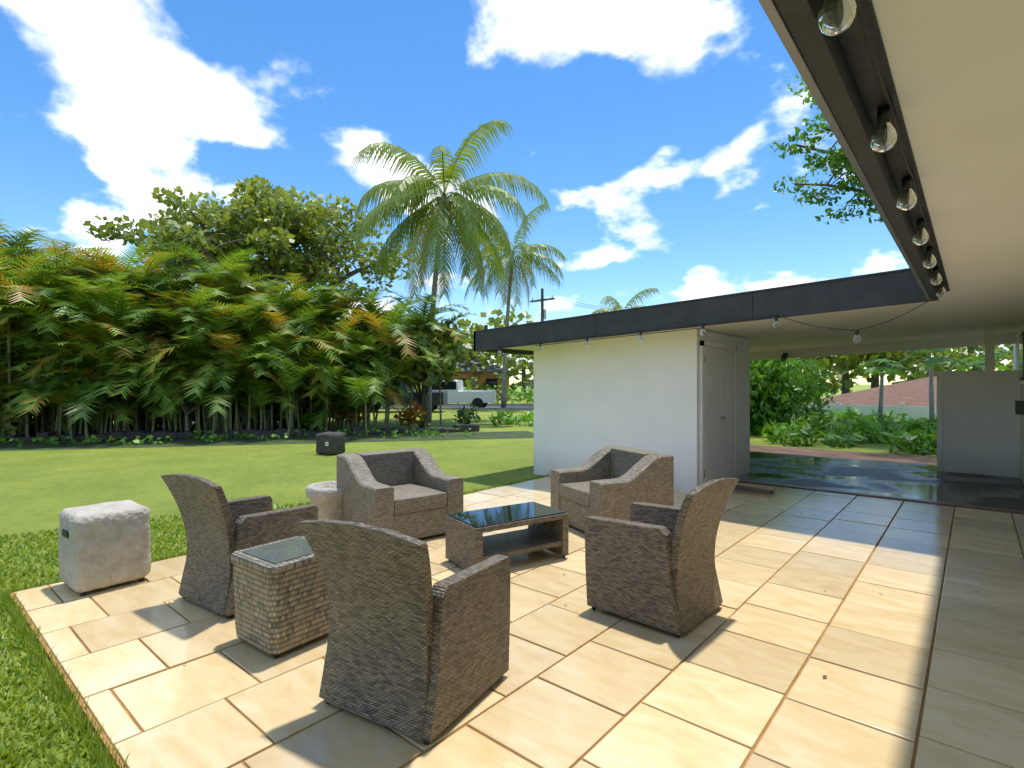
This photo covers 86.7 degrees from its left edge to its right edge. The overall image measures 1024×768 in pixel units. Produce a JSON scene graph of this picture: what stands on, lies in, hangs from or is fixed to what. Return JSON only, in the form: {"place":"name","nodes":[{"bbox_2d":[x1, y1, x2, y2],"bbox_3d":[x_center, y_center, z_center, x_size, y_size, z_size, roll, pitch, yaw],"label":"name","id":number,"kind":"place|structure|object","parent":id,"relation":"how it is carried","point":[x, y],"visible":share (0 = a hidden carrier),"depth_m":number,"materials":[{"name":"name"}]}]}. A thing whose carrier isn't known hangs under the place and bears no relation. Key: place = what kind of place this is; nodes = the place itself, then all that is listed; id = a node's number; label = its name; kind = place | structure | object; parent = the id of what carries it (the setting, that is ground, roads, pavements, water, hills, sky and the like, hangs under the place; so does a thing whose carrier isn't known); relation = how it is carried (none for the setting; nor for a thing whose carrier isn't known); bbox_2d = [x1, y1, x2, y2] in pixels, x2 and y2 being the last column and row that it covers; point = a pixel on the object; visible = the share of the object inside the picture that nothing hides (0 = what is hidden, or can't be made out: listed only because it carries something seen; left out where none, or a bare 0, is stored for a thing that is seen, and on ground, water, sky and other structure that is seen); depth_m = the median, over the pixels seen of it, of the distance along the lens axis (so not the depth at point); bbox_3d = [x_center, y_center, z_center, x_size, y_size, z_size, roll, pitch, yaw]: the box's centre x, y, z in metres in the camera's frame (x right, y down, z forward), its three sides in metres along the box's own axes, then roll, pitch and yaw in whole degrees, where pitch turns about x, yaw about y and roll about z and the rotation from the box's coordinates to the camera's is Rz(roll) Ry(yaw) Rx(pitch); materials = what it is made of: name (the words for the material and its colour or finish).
{"place":"outdoors","nodes":[
{"label":"outdoors","id":0,"kind":"place"},
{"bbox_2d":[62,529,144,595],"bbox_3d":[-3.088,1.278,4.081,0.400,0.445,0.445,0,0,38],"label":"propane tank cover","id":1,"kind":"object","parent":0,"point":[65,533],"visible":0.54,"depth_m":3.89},
{"bbox_2d":[164,369,216,430],"bbox_3d":[-9.454,0.536,15.893,1.577,2.044,1.544,0,0,41],"label":"plumeria","id":2,"kind":"object","parent":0,"point":[186,412],"depth_m":15.84,"materials":[{"name":"green plant"}]},
{"bbox_2d":[361,386,447,411],"bbox_3d":[-6.344,0.641,30.142,5.300,1.791,1.870,0,0,1],"label":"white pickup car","id":3,"kind":"object","parent":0,"point":[435,398],"visible":0.22,"depth_m":29.21,"materials":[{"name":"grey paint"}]},
{"bbox_2d":[379,404,533,409],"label":"street","id":4,"kind":"structure","parent":0,"point":[495,407],"depth_m":35.56,"materials":[{"name":"grey asphalt"}]},
{"bbox_2d":[432,380,495,407],"bbox_3d":[-3.748,0.641,34.106,5.300,1.791,1.870,0,0,6],"label":"pickup truck","id":5,"kind":"object","parent":4,"relation":"on","point":[457,392],"visible":0.45,"depth_m":33.12,"materials":[{"name":"white paint"}]},
{"bbox_2d":[460,203,566,407],"bbox_3d":[-0.202,-4.482,33.370,6.190,12.058,6.891,0,0,41],"label":"palm","id":6,"kind":"object","parent":4,"relation":"on","point":[526,258],"depth_m":33.42,"materials":[{"name":"green plant"}]},
{"bbox_2d":[591,288,659,313],"bbox_3d":[7.662,-2.454,37.665,5.239,8.003,5.336,0,0,41],"label":"palm","id":7,"kind":"object","parent":4,"relation":"on","point":[616,303],"visible":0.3,"depth_m":37.27,"materials":[{"name":"green plant"}]},
{"bbox_2d":[0,384,936,767],"bbox_3d":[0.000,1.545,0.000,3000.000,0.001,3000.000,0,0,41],"label":"lawn","id":8,"kind":"structure","parent":0,"point":[40,490],"depth_m":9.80,"materials":[{"name":"green plant"}]},
{"bbox_2d":[0,391,36,436],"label":"shrub","id":9,"kind":"object","parent":8,"relation":"on","point":[6,421],"visible":0.73,"depth_m":14.41,"materials":[{"name":"green plant"}]},
{"bbox_2d":[128,316,170,430],"bbox_3d":[-12.422,-0.738,17.881,5.287,4.573,4.891,0,0,41],"label":"palm plant","id":10,"kind":"object","parent":8,"relation":"on","point":[147,325],"depth_m":16.31,"materials":[{"name":"green plant"}]},
{"bbox_2d":[0,298,409,431],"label":"shrubs","id":11,"kind":"object","parent":8,"relation":"on","point":[276,411],"visible":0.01,"depth_m":17.60,"materials":[{"name":"green plant"}]},
{"bbox_2d":[0,289,441,440],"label":"palm trunks","id":12,"kind":"object","parent":8,"relation":"on","point":[218,421],"visible":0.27,"depth_m":16.30,"materials":[{"name":"plant"}]},
{"bbox_2d":[0,209,478,433],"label":"areca hedge fronds","id":13,"kind":"object","parent":8,"relation":"on","point":[90,306],"visible":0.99,"depth_m":15.65,"materials":[{"name":"green plant"}]},
{"bbox_2d":[0,424,478,442],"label":"lava rock wall","id":14,"kind":"structure","parent":8,"relation":"on","point":[133,434],"depth_m":15.60,"materials":[{"name":"black stone"}]},
{"bbox_2d":[83,175,426,299],"bbox_3d":[-16.207,-5.822,35.510,15.790,14.792,18.682,0,0,41],"label":"tree","id":15,"kind":"object","parent":8,"relation":"on","point":[287,241],"depth_m":32.32,"materials":[{"name":"green plant"}]},
{"bbox_2d":[0,431,533,450],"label":"planting bed soil","id":16,"kind":"structure","parent":8,"relation":"on","point":[103,444],"depth_m":14.79,"materials":[{"name":"brown soil"}]},
{"bbox_2d":[0,426,474,448],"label":"bed groundcover","id":17,"kind":"object","parent":16,"relation":"on","point":[122,440],"visible":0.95,"depth_m":14.28,"materials":[{"name":"green plant"}]},
{"bbox_2d":[264,310,352,401],"bbox_3d":[-7.171,-0.598,18.410,4.077,4.346,4.079,0,0,41],"label":"palm plant","id":18,"kind":"object","parent":8,"relation":"on","point":[300,350],"depth_m":17.45,"materials":[{"name":"green plant"}]},
{"bbox_2d":[294,412,328,429],"bbox_3d":[-6.509,1.218,17.556,1.178,0.671,1.151,0,0,3],"label":"green shrub","id":19,"kind":"object","parent":8,"relation":"on","point":[306,421],"visible":0.59,"depth_m":17.37,"materials":[{"name":"green plant"}]},
{"bbox_2d":[316,432,345,454],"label":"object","id":20,"kind":"object","parent":8,"relation":"on","point":[336,441],"visible":0.97,"depth_m":11.79,"materials":[{"name":"grey stone"}]},
{"bbox_2d":[331,400,370,426],"bbox_3d":[-5.347,1.011,17.861,1.326,1.080,1.092,0,0,0],"label":"croton","id":21,"kind":"object","parent":8,"relation":"on","point":[340,415],"visible":0.62,"depth_m":17.63,"materials":[{"name":"green plant"}]},
{"bbox_2d":[393,401,426,426],"bbox_3d":[-3.458,1.053,18.571,1.103,0.996,1.106,0,0,41],"label":"croton","id":22,"kind":"object","parent":8,"relation":"on","point":[407,415],"visible":0.98,"depth_m":18.42,"materials":[{"name":"multicoloured plant"}]},
{"bbox_2d":[370,318,470,427],"bbox_3d":[-3.313,-0.498,19.586,4.162,4.144,3.518,0,0,41],"label":"tree","id":23,"kind":"object","parent":8,"relation":"on","point":[446,348],"depth_m":18.66,"materials":[{"name":"green plant"}]},
{"bbox_2d":[348,120,549,421],"bbox_3d":[-2.982,-4.125,22.355,8.285,11.344,8.258,0,0,41],"label":"coconut palm","id":24,"kind":"object","parent":8,"relation":"on","point":[469,221],"depth_m":21.39,"materials":[{"name":"green plant"}]},
{"bbox_2d":[437,196,453,210],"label":"coconuts","id":25,"kind":"object","parent":24,"relation":"attached to","point":[439,198],"visible":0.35,"depth_m":22.00,"materials":[{"name":"green"}]},
{"bbox_2d":[413,357,511,398],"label":"orange house","id":26,"kind":"structure","parent":8,"relation":"on","point":[491,379],"depth_m":54.80,"materials":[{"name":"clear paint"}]},
{"bbox_2d":[454,403,480,423],"bbox_3d":[-1.585,1.101,19.206,1.193,0.907,1.095,0,0,41],"label":"green shrub","id":27,"kind":"object","parent":8,"relation":"on","point":[465,414],"visible":0.97,"depth_m":19.07,"materials":[{"name":"green plant"}]},
{"bbox_2d":[10,482,1023,767],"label":"patio bedding","id":28,"kind":"object","parent":8,"relation":"on","point":[100,734],"visible":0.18,"depth_m":2.70,"materials":[{"name":"soil"}]},
{"bbox_2d":[14,476,1023,767],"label":"patio tiles","id":29,"kind":"object","parent":28,"relation":"on","point":[732,678],"visible":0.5,"depth_m":2.90,"materials":[{"name":"beige tile"}]},
{"bbox_2d":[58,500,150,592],"bbox_3d":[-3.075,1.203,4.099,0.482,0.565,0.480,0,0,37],"label":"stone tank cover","id":30,"kind":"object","parent":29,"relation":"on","point":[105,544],"visible":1,"depth_m":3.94,"materials":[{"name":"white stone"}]},
{"bbox_2d":[161,473,317,618],"bbox_3d":[-1.907,1.048,3.844,0.717,0.905,0.771,0,0,34],"label":"grey chair","id":31,"kind":"object","parent":29,"relation":"on","point":[220,528],"visible":0.62,"depth_m":3.61,"materials":[{"name":"wicker"}]},
{"bbox_2d":[230,536,330,657],"bbox_3d":[-1.331,1.239,3.215,0.473,0.522,0.473,0,0,36],"label":"side table","id":32,"kind":"object","parent":29,"relation":"on","point":[281,601],"visible":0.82,"depth_m":3.04,"materials":[{"name":"wicker"}]},
{"bbox_2d":[305,481,342,519],"bbox_3d":[-1.857,1.270,5.599,0.515,0.460,0.507,0,0,41],"label":"side table","id":33,"kind":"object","parent":29,"relation":"on","point":[325,497],"depth_m":5.40,"materials":[{"name":"beige stone"}]},
{"bbox_2d":[337,448,462,538],"bbox_3d":[-1.143,1.110,5.513,0.960,0.780,0.900,0,0,-40],"label":"tan chair","id":34,"kind":"object","parent":29,"relation":"on","point":[416,493],"visible":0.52,"depth_m":5.33,"materials":[{"name":"wicker"}]},
{"bbox_2d":[297,519,510,744],"bbox_3d":[-0.482,1.048,2.628,0.717,0.905,0.771,0,0,29],"label":"grey chair","id":35,"kind":"object","parent":29,"relation":"on","point":[411,651],"visible":1,"depth_m":2.38,"materials":[{"name":"wicker"}]},
{"bbox_2d":[445,502,567,568],"bbox_3d":[-0.039,1.301,4.636,0.920,0.398,0.520,0,0,-34],"label":"coffee table","id":36,"kind":"object","parent":29,"relation":"on","point":[468,544],"visible":0.84,"depth_m":4.54,"materials":[{"name":"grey wicker"}]},
{"bbox_2d":[148,498,1007,677],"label":"patio leaf litter","id":37,"kind":"object","parent":29,"relation":"on","point":[803,516],"visible":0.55,"depth_m":3.87,"materials":[{"name":"brown plant"}]},
{"bbox_2d":[551,445,673,530],"bbox_3d":[1.036,1.110,5.756,0.900,0.780,0.960,0,0,-26],"label":"tan chair","id":38,"kind":"object","parent":29,"relation":"on","point":[615,482],"visible":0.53,"depth_m":5.48,"materials":[{"name":"wicker"}]},
{"bbox_2d":[585,478,739,637],"bbox_3d":[0.989,1.048,3.598,0.771,0.905,0.717,0,0,42],"label":"grey chair","id":39,"kind":"object","parent":29,"relation":"on","point":[651,564],"visible":1,"depth_m":3.38,"materials":[{"name":"wicker"}]},
{"bbox_2d":[735,485,773,493],"bbox_3d":[3.171,1.462,7.747,0.120,0.035,1.100,0,0,-37],"label":"doormat","id":40,"kind":"object","parent":29,"relation":"on","point":[759,490],"visible":0.47,"depth_m":7.46,"materials":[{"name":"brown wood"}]},
{"bbox_2d":[530,288,554,320],"bbox_3d":[2.286,-2.705,39.631,2.200,8.500,0.520,0,0,41],"label":"utility pole","id":41,"kind":"object","parent":8,"relation":"on","point":[543,311],"visible":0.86,"depth_m":39.46,"materials":[{"name":"brown wood"}]},
{"bbox_2d":[538,297,621,309],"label":"overhead wires","id":42,"kind":"object","parent":41,"relation":"attached to","point":[577,304],"visible":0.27,"depth_m":40.54,"materials":[{"name":"grey metal"}]},
{"bbox_2d":[534,329,749,491],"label":"storage block walls","id":43,"kind":"structure","parent":8,"relation":"on","point":[596,395],"depth_m":8.28,"materials":[{"name":"white paint"}]},
{"bbox_2d":[700,341,736,484],"bbox_3d":[3.106,0.450,8.025,0.100,2.100,1.440,0,0,41],"label":"storage door","id":44,"kind":"structure","parent":43,"relation":"in","point":[718,410],"depth_m":7.97,"materials":[{"name":"white wood"}]},
{"bbox_2d":[413,384,936,456],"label":"shrubs","id":45,"kind":"object","parent":8,"relation":"on","point":[840,427],"visible":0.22,"depth_m":14.38,"materials":[{"name":"green plant"}]},
{"bbox_2d":[337,304,1012,399],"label":"tree belt","id":46,"kind":"object","parent":8,"relation":"on","point":[851,362],"depth_m":51.92,"materials":[{"name":"green plant"}]},
{"bbox_2d":[750,358,834,434],"bbox_3d":[7.492,-0.324,18.306,6.071,4.191,5.988,0,0,41],"label":"mango bush","id":47,"kind":"object","parent":8,"relation":"on","point":[771,378],"depth_m":16.47,"materials":[{"name":"green plant"}]},
{"bbox_2d":[794,402,936,420],"bbox_3d":[18.602,1.570,15.714,32.000,1.750,0.120,0,0,41],"label":"boundary fence","id":48,"kind":"object","parent":8,"relation":"on","point":[915,412],"visible":0.1,"depth_m":19.73,"materials":[{"name":"white paint"}]},
{"bbox_2d":[805,377,936,406],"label":"roof","id":49,"kind":"structure","parent":8,"relation":"on","point":[912,393],"depth_m":21.95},
{"bbox_2d":[737,451,1023,514],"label":"carport slab","id":50,"kind":"structure","parent":8,"relation":"on","point":[921,483],"depth_m":8.28,"materials":[{"name":"grey concrete"}]},
{"bbox_2d":[937,329,1020,477],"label":"wall","id":51,"kind":"structure","parent":50,"relation":"on","point":[978,425],"depth_m":8.92,"materials":[{"name":"white paint"}]},
{"bbox_2d":[855,359,905,418],"bbox_3d":[12.183,0.363,17.898,1.691,2.370,1.745,0,0,41],"label":"papaya","id":52,"kind":"object","parent":8,"relation":"on","point":[872,370],"depth_m":17.81,"materials":[{"name":"green plant"}]},
{"bbox_2d":[897,348,975,420],"bbox_3d":[12.894,0.209,16.603,2.026,2.674,1.653,0,0,41],"label":"papaya","id":53,"kind":"object","parent":8,"relation":"on","point":[929,362],"depth_m":16.59,"materials":[{"name":"green plant"}]},
{"bbox_2d":[949,349,1012,370],"bbox_3d":[14.411,0.244,16.672,1.726,2.608,1.593,0,0,41],"label":"papaya","id":54,"kind":"object","parent":8,"relation":"on","point":[977,362],"depth_m":16.59,"materials":[{"name":"green plant"}]},
{"bbox_2d":[1013,323,1023,483],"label":"house wall","id":55,"kind":"structure","parent":8,"relation":"on","point":[1016,352],"depth_m":8.46,"materials":[{"name":"white paint"}]},
{"bbox_2d":[502,0,1023,360],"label":"ceiling","id":56,"kind":"structure","parent":55,"relation":"attached to","point":[957,69],"depth_m":2.35,"materials":[{"name":"beige paint"}]},
{"bbox_2d":[473,0,949,354],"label":"roof fascia","id":57,"kind":"structure","parent":56,"relation":"attached to","point":[838,75],"depth_m":2.75,"materials":[{"name":"black metal"}]},
{"bbox_2d":[497,0,945,355],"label":"string lights","id":58,"kind":"object","parent":56,"relation":"attached to","point":[835,17],"visible":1,"depth_m":1.71,"materials":[{"name":"white"}]},
{"bbox_2d":[780,353,787,361],"bbox_3d":[5.970,-0.588,11.915,0.148,0.199,0.300,0,0,30],"label":"security camera","id":59,"kind":"object","parent":56,"relation":"attached to","point":[783,357],"visible":1,"depth_m":11.89,"materials":[{"name":"grey plastic"}]},
{"bbox_2d":[1015,331,1023,414],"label":"house window","id":60,"kind":"structure","parent":55,"relation":"in","point":[1019,407],"depth_m":7.95,"materials":[{"name":"grey glass"}]},
{"bbox_2d":[0,0,1011,384],"label":"sky","id":61,"kind":"structure","parent":0,"point":[646,129],"materials":[{"name":"blue"}]},
{"bbox_2d":[769,74,882,224],"bbox_3d":[11.728,-4.316,14.986,9.680,11.990,10.187,0,0,41],"label":"tree","id":62,"kind":"object","parent":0,"point":[835,162],"depth_m":17.04,"materials":[{"name":"green plant"}]},
{"bbox_2d":[750,445,936,465],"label":"pathway","id":63,"kind":"structure","parent":0,"point":[857,455],"depth_m":11.67,"materials":[{"name":"beige concrete"}]}
]}

